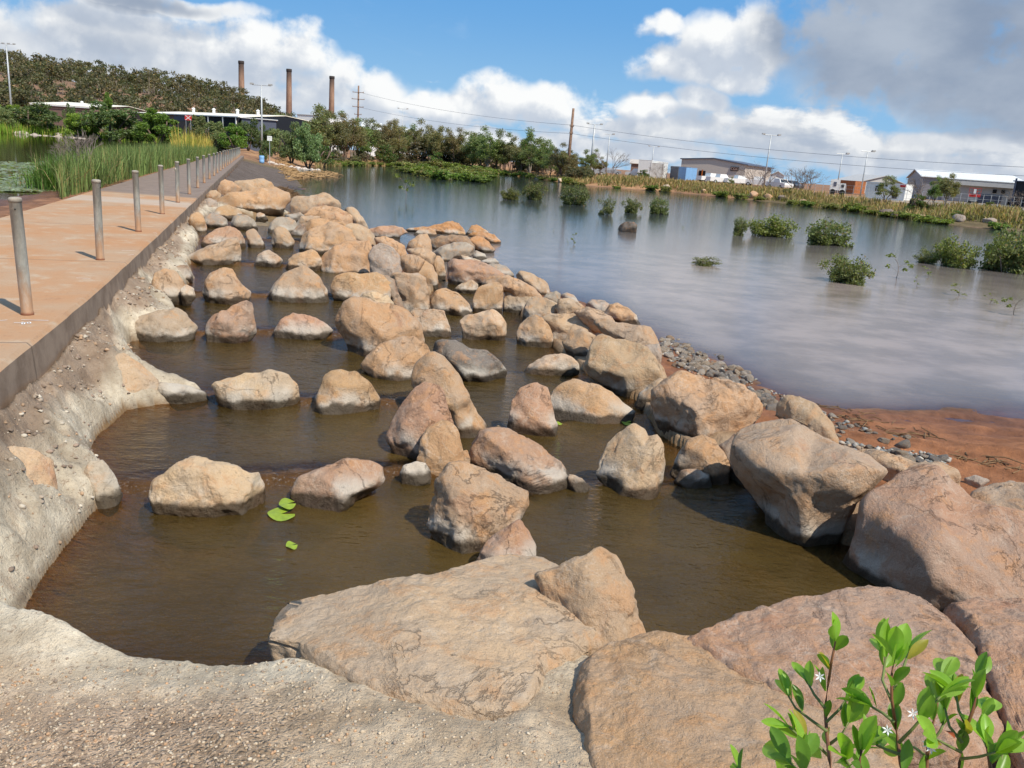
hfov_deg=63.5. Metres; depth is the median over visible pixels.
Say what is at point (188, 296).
boulder
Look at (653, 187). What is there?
mangrove shrub
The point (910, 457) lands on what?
cobble
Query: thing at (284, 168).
flood debris
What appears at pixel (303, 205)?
boulder
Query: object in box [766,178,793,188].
ute
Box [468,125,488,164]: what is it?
eucalypt
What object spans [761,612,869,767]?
leafy shrub
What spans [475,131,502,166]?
eucalypt
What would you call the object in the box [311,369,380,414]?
boulder
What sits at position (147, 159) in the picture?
reed bed
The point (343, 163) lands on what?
mangrove shrub
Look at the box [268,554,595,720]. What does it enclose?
boulder
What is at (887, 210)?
bank rock
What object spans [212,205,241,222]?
boulder
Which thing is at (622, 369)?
boulder
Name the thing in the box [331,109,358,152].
eucalypt
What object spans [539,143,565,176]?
eucalypt
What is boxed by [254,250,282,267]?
boulder
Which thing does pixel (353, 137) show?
eucalypt
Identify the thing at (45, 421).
mortar crumbs
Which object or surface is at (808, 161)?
power line
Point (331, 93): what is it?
chimney stack
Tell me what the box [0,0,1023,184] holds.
sky
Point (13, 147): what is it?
pond
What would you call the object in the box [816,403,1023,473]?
shore twigs
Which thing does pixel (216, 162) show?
bollard
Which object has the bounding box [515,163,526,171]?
shrub
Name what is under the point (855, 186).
shipping container
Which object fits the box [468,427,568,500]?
boulder
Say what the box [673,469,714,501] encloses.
boulder
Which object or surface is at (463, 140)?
eucalypt
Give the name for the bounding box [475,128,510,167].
eucalypt
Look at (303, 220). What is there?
boulder
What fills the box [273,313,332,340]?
boulder
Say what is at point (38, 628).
ground
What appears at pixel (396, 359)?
boulder
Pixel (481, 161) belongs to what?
eucalypt
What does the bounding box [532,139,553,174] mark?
eucalypt
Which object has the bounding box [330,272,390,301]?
boulder
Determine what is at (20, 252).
bollard
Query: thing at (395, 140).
eucalypt
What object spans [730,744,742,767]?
leafy shrub
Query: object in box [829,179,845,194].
truck
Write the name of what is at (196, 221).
boulder
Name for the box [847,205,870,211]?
mangrove shrub
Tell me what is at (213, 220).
boulder
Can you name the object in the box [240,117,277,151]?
shed
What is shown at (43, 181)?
sedge clump
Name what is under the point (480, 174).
mangrove shrub
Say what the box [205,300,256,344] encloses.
boulder
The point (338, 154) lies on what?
shrub
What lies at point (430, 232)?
boulder
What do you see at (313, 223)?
boulder
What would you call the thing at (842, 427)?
cobble
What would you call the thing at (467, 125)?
power line
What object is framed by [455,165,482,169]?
mangrove shrub
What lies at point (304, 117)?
pale block
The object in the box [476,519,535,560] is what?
boulder
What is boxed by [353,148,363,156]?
shrub
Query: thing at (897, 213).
mangrove shrub
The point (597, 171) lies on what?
car
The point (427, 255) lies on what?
boulder
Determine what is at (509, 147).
eucalypt
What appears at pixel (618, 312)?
boulder
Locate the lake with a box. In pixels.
[294,166,1023,401]
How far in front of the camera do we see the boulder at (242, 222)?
19.82 m
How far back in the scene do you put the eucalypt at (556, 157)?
149.02 m
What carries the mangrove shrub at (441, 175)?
in the lake
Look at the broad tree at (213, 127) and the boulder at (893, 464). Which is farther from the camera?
the broad tree at (213, 127)
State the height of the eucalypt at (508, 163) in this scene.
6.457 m
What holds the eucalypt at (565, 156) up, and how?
on the ground at (38, 628)
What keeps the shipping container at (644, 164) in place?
on the ground at (38, 628)
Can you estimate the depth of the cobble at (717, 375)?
11.72 m
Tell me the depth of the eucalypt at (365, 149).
172.23 m
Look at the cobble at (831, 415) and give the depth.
10.14 m
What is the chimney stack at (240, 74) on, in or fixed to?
on the ground at (38, 628)
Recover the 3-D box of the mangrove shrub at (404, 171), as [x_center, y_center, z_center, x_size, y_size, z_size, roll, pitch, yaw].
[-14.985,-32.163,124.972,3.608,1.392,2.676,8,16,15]
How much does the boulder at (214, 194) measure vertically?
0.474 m
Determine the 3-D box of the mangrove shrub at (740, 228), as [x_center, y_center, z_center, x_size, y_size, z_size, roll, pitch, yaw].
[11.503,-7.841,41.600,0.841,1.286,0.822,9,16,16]
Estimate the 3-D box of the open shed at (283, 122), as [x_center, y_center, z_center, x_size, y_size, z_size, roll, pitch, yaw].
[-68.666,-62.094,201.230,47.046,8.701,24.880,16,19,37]
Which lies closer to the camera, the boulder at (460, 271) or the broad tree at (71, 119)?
the boulder at (460, 271)
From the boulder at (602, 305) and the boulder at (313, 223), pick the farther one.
the boulder at (313, 223)
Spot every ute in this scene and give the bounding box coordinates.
[625,168,637,176]
[696,173,718,182]
[705,174,728,183]
[724,175,746,184]
[745,176,766,186]
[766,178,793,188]
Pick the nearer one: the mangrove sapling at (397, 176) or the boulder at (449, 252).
the boulder at (449, 252)
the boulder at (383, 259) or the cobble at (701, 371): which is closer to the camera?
the cobble at (701, 371)
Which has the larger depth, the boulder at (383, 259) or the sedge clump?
the sedge clump
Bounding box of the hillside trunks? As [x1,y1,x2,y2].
[0,58,275,113]
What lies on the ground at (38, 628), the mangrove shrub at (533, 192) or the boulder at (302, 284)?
the boulder at (302, 284)
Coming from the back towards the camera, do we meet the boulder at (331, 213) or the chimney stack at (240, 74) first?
the chimney stack at (240, 74)
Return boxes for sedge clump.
[6,146,104,191]
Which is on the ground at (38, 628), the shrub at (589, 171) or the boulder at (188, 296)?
the shrub at (589, 171)
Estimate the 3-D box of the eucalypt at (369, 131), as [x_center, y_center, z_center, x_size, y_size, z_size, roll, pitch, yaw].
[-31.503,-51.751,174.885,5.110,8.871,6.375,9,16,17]
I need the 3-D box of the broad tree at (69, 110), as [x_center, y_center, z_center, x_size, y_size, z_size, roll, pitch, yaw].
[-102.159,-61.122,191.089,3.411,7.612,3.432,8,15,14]
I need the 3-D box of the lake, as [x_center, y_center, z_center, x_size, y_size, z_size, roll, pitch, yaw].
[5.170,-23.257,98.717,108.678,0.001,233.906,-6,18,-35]
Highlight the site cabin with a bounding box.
[865,181,913,200]
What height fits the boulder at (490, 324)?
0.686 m
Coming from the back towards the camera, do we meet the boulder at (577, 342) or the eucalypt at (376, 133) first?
the eucalypt at (376, 133)
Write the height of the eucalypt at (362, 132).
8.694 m
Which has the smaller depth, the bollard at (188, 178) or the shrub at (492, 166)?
the bollard at (188, 178)
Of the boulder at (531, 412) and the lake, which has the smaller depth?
the boulder at (531, 412)
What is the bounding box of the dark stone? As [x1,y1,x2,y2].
[618,221,636,232]
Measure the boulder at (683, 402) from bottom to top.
0.981 m
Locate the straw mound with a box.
[277,186,302,197]
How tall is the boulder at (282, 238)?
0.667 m
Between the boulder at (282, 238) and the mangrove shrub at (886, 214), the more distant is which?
the mangrove shrub at (886, 214)
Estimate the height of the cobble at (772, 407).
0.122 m
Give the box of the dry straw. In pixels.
[105,180,123,186]
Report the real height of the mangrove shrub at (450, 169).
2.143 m
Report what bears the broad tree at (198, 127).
on the ground at (38, 628)
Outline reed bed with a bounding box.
[42,138,216,198]
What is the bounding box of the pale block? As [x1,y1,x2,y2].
[297,114,343,152]
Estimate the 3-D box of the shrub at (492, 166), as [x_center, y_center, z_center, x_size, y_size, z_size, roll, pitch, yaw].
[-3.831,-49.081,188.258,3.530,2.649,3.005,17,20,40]
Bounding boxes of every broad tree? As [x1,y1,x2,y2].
[0,101,64,131]
[0,104,20,123]
[0,107,20,128]
[61,102,75,126]
[61,113,100,137]
[75,100,146,140]
[99,91,122,130]
[124,119,155,142]
[130,108,182,143]
[185,114,207,138]
[202,121,229,148]
[217,123,248,148]
[236,117,260,150]
[256,124,278,154]
[259,139,272,161]
[265,128,283,154]
[278,121,306,162]
[292,121,322,166]
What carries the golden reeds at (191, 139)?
on the ground at (38, 628)
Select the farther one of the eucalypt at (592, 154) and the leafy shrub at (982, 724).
the eucalypt at (592, 154)
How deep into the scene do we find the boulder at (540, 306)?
14.11 m
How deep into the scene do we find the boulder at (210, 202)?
23.99 m
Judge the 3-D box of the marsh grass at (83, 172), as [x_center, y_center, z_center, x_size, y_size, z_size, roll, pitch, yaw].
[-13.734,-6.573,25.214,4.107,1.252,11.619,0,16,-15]
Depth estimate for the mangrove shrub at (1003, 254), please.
31.88 m
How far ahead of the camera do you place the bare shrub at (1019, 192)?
85.34 m
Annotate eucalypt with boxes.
[304,109,346,154]
[305,102,337,149]
[328,111,352,149]
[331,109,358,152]
[336,143,349,157]
[338,112,365,160]
[347,117,369,156]
[355,118,378,147]
[357,139,371,160]
[362,117,385,153]
[368,123,392,158]
[374,141,394,152]
[376,121,399,144]
[382,120,408,152]
[384,143,405,157]
[385,118,405,156]
[385,142,399,154]
[395,125,412,153]
[400,124,419,153]
[407,117,433,156]
[422,124,442,159]
[425,125,450,160]
[426,127,451,159]
[437,127,467,162]
[451,130,477,161]
[455,155,470,164]
[459,133,479,164]
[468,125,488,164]
[471,146,490,164]
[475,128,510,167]
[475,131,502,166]
[492,131,515,169]
[496,156,518,169]
[500,136,521,171]
[511,138,527,166]
[511,141,530,170]
[517,127,546,172]
[518,144,532,171]
[519,137,553,173]
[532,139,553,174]
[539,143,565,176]
[548,142,578,176]
[558,150,579,173]
[563,155,579,169]
[578,149,596,168]
[585,148,599,170]
[591,156,608,174]
[875,175,902,201]
[927,175,942,205]
[933,173,961,205]
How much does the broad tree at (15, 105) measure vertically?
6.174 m
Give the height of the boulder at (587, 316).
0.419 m
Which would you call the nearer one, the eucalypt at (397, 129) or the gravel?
the gravel
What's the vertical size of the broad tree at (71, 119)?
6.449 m
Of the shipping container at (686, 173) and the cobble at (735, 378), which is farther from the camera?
the shipping container at (686, 173)
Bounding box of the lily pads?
[0,161,54,191]
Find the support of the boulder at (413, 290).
in the channel water at (693, 564)
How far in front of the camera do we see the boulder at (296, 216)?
22.06 m
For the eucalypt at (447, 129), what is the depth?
197.03 m
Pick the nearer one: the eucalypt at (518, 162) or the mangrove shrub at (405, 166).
the mangrove shrub at (405, 166)
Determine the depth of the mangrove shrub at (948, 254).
32.44 m
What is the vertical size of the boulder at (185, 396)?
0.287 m
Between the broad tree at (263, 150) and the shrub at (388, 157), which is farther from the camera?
the shrub at (388, 157)
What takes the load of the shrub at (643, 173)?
on the ground at (38, 628)
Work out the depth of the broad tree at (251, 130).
141.46 m
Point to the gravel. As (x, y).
(88, 712)
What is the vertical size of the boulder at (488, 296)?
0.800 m
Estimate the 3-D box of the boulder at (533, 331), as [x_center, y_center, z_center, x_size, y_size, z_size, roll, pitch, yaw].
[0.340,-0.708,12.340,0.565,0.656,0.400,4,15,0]
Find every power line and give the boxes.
[360,92,564,124]
[365,108,553,132]
[574,125,1014,166]
[577,134,1020,175]
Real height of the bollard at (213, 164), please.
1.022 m
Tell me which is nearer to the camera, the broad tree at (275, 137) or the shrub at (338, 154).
the broad tree at (275, 137)
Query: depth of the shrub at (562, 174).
155.90 m
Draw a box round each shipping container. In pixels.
[637,159,667,177]
[649,163,663,177]
[670,166,690,178]
[678,167,696,179]
[838,180,865,193]
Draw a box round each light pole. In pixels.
[0,42,15,104]
[250,83,272,147]
[587,122,602,168]
[605,133,614,173]
[762,133,780,185]
[835,153,849,192]
[859,150,875,195]
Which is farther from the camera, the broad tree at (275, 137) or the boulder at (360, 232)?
the broad tree at (275, 137)
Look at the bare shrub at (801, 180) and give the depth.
123.74 m
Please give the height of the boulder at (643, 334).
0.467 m
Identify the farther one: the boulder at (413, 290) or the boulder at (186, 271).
the boulder at (413, 290)
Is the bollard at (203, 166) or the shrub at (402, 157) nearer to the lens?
the bollard at (203, 166)
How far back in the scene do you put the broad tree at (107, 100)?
201.56 m
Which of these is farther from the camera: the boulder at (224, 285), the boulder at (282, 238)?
the boulder at (282, 238)
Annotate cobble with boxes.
[663,353,673,358]
[676,362,684,367]
[698,369,704,374]
[700,360,709,365]
[705,371,713,376]
[709,365,718,369]
[715,373,725,377]
[727,364,735,369]
[730,375,739,382]
[745,375,753,381]
[761,397,769,403]
[765,403,776,410]
[828,413,836,418]
[838,425,847,429]
[846,438,854,444]
[877,437,889,443]
[890,448,900,454]
[894,439,910,448]
[895,450,907,455]
[902,454,915,461]
[915,457,923,462]
[918,454,927,458]
[928,455,940,461]
[938,454,948,461]
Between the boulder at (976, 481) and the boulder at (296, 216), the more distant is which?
the boulder at (296, 216)
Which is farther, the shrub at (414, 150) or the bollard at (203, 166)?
the shrub at (414, 150)
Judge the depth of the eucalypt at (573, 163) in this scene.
145.43 m
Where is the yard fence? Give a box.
[784,180,1022,206]
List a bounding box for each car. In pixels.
[592,168,605,174]
[602,167,621,173]
[782,180,803,188]
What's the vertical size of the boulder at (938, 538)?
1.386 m
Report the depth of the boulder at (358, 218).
29.75 m
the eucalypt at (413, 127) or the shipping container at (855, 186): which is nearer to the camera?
the shipping container at (855, 186)
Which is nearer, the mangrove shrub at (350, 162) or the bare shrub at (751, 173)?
the bare shrub at (751, 173)
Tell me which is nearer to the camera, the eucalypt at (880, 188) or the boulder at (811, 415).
the boulder at (811, 415)
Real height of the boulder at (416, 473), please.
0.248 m
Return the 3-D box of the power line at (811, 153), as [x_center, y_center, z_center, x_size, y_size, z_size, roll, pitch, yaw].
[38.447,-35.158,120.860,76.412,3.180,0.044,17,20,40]
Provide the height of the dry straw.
0.428 m
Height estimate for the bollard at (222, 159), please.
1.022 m
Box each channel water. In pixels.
[30,225,479,652]
[424,281,868,635]
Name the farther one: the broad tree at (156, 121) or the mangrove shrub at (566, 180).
the broad tree at (156, 121)
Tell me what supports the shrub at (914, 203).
on the ground at (38, 628)
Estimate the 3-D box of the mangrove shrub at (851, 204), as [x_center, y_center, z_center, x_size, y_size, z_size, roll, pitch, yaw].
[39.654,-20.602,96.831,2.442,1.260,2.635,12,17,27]
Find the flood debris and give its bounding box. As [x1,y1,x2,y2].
[274,154,342,180]
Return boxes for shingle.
[661,339,951,464]
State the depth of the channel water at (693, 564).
5.70 m
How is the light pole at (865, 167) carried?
on the ground at (38, 628)
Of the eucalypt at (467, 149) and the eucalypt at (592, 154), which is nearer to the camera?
the eucalypt at (592, 154)
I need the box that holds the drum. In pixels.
[259,155,263,162]
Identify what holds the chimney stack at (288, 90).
on the ground at (38, 628)
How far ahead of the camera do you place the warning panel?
167.74 m
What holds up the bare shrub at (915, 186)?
on the ground at (38, 628)
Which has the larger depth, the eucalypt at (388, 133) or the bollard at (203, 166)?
the eucalypt at (388, 133)
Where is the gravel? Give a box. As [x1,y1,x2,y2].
[0,657,589,767]
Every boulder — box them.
[7,446,57,488]
[84,460,122,516]
[115,353,158,392]
[135,307,197,354]
[148,456,265,527]
[151,268,185,311]
[158,382,208,410]
[176,265,192,283]
[180,285,195,307]
[188,212,206,235]
[188,237,240,271]
[201,226,245,248]
[202,267,250,311]
[203,198,217,206]
[204,213,227,232]
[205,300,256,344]
[206,190,220,199]
[211,369,300,414]
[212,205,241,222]
[217,179,241,194]
[217,186,290,215]
[231,214,257,236]
[234,178,273,191]
[246,229,264,247]
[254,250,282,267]
[255,212,267,222]
[266,217,297,238]
[268,265,328,302]
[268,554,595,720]
[271,226,294,248]
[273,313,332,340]
[285,212,303,222]
[285,249,321,270]
[289,458,384,511]
[290,192,340,214]
[291,224,306,241]
[297,215,320,224]
[299,221,355,255]
[304,205,352,223]
[305,218,345,230]
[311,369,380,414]
[320,240,371,273]
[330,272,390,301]
[335,296,424,356]
[344,207,368,228]
[345,223,375,246]
[360,291,393,303]
[360,336,429,398]
[368,243,401,276]
[370,225,407,239]
[374,236,406,255]
[384,275,403,307]
[385,382,453,464]
[390,272,429,311]
[399,461,430,485]
[400,254,424,272]
[406,221,465,234]
[406,233,431,250]
[406,247,435,264]
[410,308,451,337]
[411,351,486,437]
[414,228,436,236]
[416,420,463,482]
[419,261,437,290]
[426,460,528,553]
[429,288,472,316]
[431,234,475,249]
[433,242,474,261]
[433,256,445,282]
[433,339,506,381]
[447,259,504,290]
[453,230,465,235]
[454,280,477,294]
[459,309,506,340]
[460,255,480,260]
[463,450,469,462]
[466,225,488,234]
[468,232,500,243]
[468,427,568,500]
[470,236,494,252]
[472,282,502,314]
[473,250,486,259]
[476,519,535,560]
[481,258,498,263]
[481,275,541,296]
[488,263,513,276]
[502,292,530,320]
[507,382,557,436]
[516,271,549,295]
[516,314,552,358]
[522,296,556,321]
[523,353,578,380]
[534,547,645,654]
[542,313,599,339]
[544,291,560,302]
[551,379,634,436]
[555,298,584,313]
[561,292,578,301]
[562,328,595,357]
[567,474,588,492]
[572,630,899,767]
[573,306,614,333]
[584,334,666,400]
[585,299,608,311]
[593,318,660,347]
[596,423,665,499]
[604,303,640,324]
[634,378,662,411]
[645,343,661,363]
[650,370,762,436]
[669,434,729,499]
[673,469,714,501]
[687,585,1004,767]
[719,434,745,488]
[730,419,887,565]
[775,395,838,443]
[840,464,1023,612]
[858,449,960,485]
[943,596,1023,767]
[964,475,989,487]
[970,480,1023,511]
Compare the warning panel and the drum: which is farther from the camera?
the warning panel
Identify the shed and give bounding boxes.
[30,101,145,132]
[134,108,311,148]
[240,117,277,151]
[361,122,381,155]
[630,159,638,170]
[680,158,773,184]
[771,171,784,178]
[835,174,904,192]
[1010,178,1023,206]
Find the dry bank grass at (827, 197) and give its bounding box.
[314,160,1022,222]
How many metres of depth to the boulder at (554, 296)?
16.16 m
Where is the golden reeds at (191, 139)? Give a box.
[169,127,212,148]
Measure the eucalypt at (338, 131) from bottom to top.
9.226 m
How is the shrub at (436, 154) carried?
on the ground at (38, 628)
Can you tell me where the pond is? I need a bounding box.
[0,133,232,199]
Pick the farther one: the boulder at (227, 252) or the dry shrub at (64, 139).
the dry shrub at (64, 139)
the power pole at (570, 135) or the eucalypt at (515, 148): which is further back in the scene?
the eucalypt at (515, 148)
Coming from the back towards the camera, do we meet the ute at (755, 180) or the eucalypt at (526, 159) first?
the eucalypt at (526, 159)
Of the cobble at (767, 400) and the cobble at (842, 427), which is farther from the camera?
the cobble at (767, 400)
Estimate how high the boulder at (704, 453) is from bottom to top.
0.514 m
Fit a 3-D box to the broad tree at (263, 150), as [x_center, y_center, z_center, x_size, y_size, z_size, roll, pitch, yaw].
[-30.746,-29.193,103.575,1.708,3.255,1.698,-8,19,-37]
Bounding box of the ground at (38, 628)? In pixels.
[0,72,1023,767]
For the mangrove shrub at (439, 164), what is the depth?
184.40 m
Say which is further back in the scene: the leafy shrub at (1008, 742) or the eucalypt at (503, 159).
the eucalypt at (503, 159)
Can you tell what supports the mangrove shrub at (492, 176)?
in the lake
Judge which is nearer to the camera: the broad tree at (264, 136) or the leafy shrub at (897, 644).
the leafy shrub at (897, 644)
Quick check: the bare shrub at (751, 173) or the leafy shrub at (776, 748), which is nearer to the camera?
the leafy shrub at (776, 748)
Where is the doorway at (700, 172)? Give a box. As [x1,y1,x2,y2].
[698,170,705,180]
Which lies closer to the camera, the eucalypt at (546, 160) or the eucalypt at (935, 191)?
the eucalypt at (935, 191)
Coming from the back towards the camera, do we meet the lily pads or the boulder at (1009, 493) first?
the lily pads
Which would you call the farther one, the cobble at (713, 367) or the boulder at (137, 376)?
the cobble at (713, 367)
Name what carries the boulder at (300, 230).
in the channel water at (249, 575)
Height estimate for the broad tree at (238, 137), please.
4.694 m
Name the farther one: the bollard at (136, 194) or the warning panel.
the warning panel
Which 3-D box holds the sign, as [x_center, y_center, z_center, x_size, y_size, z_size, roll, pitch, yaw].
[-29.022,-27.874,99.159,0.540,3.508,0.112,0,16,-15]
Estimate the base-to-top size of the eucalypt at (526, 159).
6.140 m
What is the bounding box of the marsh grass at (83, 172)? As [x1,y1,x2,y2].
[16,151,128,196]
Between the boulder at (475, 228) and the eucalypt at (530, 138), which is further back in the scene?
the eucalypt at (530, 138)
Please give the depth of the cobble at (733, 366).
12.32 m
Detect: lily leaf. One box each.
[267,507,294,520]
[279,498,295,508]
[286,541,296,549]
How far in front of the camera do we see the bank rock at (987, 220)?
77.11 m
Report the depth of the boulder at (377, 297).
11.68 m
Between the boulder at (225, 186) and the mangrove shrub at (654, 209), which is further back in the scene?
the mangrove shrub at (654, 209)
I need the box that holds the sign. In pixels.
[267,136,271,164]
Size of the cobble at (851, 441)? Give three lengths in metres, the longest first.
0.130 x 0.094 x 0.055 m
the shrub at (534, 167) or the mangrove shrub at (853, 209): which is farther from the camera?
the shrub at (534, 167)
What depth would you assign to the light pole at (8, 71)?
187.14 m
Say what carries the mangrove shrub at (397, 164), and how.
on the ground at (38, 628)
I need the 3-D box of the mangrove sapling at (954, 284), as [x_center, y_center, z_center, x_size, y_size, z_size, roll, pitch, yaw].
[12.657,-2.640,23.614,0.403,0.432,0.567,-1,16,-17]
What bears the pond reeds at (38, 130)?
on the ground at (38, 628)
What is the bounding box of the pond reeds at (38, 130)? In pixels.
[0,120,158,142]
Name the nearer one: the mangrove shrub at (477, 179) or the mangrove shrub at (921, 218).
the mangrove shrub at (921, 218)
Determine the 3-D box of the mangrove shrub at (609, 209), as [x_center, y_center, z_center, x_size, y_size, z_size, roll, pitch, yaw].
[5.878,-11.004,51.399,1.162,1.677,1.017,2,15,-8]
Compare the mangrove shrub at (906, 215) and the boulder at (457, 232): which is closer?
the boulder at (457, 232)
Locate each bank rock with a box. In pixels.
[748,191,757,197]
[763,194,772,199]
[879,209,892,211]
[952,214,965,221]
[982,218,996,223]
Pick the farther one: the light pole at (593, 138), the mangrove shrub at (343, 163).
the light pole at (593, 138)
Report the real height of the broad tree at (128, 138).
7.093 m
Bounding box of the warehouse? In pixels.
[906,169,1023,204]
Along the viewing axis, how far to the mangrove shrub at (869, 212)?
90.83 m
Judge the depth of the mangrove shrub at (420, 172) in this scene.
111.35 m
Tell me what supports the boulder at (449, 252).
on the ground at (38, 628)
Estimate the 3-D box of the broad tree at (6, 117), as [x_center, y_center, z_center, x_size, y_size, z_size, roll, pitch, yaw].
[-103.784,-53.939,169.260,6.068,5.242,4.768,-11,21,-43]
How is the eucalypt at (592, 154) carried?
on the ground at (38, 628)
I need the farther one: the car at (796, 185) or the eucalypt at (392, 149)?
the eucalypt at (392, 149)
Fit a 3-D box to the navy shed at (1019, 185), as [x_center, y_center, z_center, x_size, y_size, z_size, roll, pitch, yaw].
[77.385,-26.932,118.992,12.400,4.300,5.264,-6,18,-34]
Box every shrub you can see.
[47,128,103,160]
[311,145,334,166]
[331,151,343,161]
[332,149,344,160]
[333,160,346,165]
[344,159,352,165]
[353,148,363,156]
[358,152,371,161]
[374,144,398,162]
[390,161,420,168]
[396,154,407,161]
[398,165,419,171]
[400,140,451,163]
[400,167,414,173]
[407,166,435,175]
[414,169,430,176]
[419,159,444,168]
[424,169,453,179]
[428,151,443,162]
[441,166,470,171]
[442,162,465,169]
[451,172,465,180]
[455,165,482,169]
[461,170,487,179]
[461,173,486,181]
[464,167,491,174]
[470,176,491,182]
[472,165,500,174]
[480,171,497,178]
[490,163,501,169]
[498,170,509,174]
[499,187,521,199]
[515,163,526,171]
[522,179,549,199]
[528,163,540,171]
[554,165,565,175]
[560,184,590,205]
[561,177,575,183]
[562,166,579,177]
[569,166,582,178]
[570,181,580,184]
[577,166,591,176]
[583,169,595,178]
[593,148,632,174]
[597,195,616,214]
[620,197,642,213]
[637,169,649,177]
[644,185,658,190]
[648,163,671,177]
[649,197,668,214]
[659,185,671,191]
[691,256,722,266]
[712,191,728,197]
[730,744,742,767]
[732,193,749,198]
[733,217,748,235]
[734,164,774,187]
[744,213,800,237]
[753,196,766,200]
[754,169,779,185]
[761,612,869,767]
[762,710,821,767]
[775,167,823,188]
[786,199,801,204]
[788,166,834,190]
[800,199,815,205]
[804,217,854,247]
[817,253,875,285]
[819,202,838,208]
[828,714,888,767]
[835,618,974,767]
[841,203,860,207]
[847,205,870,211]
[862,210,878,214]
[878,211,891,216]
[883,656,959,767]
[890,210,910,216]
[899,213,912,217]
[902,176,943,203]
[905,194,929,210]
[912,214,940,222]
[912,246,937,263]
[916,652,1021,767]
[930,219,954,224]
[930,233,984,268]
[951,211,967,217]
[960,713,1023,767]
[978,222,1023,274]
[987,220,1010,229]
[999,190,1023,207]
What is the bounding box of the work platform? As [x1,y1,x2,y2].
[967,188,981,203]
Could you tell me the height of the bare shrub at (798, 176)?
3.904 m
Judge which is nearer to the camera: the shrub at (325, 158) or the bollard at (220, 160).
the bollard at (220, 160)
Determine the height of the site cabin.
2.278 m
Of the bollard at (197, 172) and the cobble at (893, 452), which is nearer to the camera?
the cobble at (893, 452)
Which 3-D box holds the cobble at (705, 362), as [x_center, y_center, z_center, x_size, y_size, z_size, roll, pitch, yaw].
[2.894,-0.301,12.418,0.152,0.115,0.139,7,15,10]
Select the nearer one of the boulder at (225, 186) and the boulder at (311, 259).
the boulder at (311, 259)
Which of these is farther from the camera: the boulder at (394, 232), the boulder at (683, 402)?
the boulder at (394, 232)
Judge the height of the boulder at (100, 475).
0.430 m
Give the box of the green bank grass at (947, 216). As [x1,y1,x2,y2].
[598,175,1023,228]
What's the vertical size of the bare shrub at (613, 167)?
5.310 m
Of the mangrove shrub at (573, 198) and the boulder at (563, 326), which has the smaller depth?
the boulder at (563, 326)
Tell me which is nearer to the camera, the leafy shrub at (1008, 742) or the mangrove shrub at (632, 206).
the leafy shrub at (1008, 742)
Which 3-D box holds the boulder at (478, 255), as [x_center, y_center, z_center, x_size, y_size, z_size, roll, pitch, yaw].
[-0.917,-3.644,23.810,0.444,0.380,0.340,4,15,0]
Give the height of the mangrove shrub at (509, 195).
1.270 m
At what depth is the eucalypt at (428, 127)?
202.53 m
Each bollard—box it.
[8,197,33,315]
[91,179,104,259]
[132,170,141,231]
[158,165,164,213]
[175,161,179,202]
[186,159,190,193]
[196,157,198,187]
[202,155,205,182]
[208,154,210,178]
[213,153,214,175]
[216,152,217,172]
[219,151,221,170]
[222,151,223,168]
[224,150,225,166]
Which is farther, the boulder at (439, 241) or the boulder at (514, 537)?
the boulder at (439, 241)
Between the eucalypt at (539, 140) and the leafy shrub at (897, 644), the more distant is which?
the eucalypt at (539, 140)
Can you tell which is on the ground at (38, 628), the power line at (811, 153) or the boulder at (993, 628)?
the boulder at (993, 628)
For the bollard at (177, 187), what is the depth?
20.57 m
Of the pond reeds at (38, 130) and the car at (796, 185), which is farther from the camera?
the pond reeds at (38, 130)
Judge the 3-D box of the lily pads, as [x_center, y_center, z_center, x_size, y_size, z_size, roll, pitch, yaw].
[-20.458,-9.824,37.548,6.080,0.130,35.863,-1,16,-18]
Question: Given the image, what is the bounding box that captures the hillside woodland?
[0,49,295,117]
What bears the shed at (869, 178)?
on the ground at (38, 628)
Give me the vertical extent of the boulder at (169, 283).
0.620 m
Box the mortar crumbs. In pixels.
[0,226,198,605]
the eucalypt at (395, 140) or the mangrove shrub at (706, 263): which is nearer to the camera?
the mangrove shrub at (706, 263)
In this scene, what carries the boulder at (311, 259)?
on the ground at (38, 628)
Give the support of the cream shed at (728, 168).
on the ground at (38, 628)
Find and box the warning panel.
[185,115,191,121]
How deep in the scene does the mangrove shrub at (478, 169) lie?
141.50 m
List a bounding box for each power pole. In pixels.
[352,86,364,148]
[566,108,574,174]
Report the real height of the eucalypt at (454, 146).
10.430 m
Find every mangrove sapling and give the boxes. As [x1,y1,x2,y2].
[394,173,413,194]
[885,253,913,277]
[951,283,966,295]
[983,293,998,303]
[1001,296,1021,314]
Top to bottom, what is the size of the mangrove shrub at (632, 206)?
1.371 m
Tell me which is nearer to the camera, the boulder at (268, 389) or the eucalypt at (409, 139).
the boulder at (268, 389)
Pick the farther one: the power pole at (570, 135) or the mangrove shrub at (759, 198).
the power pole at (570, 135)
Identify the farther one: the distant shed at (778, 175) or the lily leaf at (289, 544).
the distant shed at (778, 175)
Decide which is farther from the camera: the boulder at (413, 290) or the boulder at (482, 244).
the boulder at (482, 244)
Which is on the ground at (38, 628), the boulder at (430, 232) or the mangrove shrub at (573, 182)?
the mangrove shrub at (573, 182)
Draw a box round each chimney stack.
[238,60,244,92]
[286,69,291,112]
[329,76,334,116]
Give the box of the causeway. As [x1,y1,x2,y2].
[0,154,243,408]
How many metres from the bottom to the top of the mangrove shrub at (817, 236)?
1.688 m
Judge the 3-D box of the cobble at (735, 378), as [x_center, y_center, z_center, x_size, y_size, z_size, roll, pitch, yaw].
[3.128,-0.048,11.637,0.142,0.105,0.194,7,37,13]
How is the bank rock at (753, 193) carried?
on the ground at (38, 628)

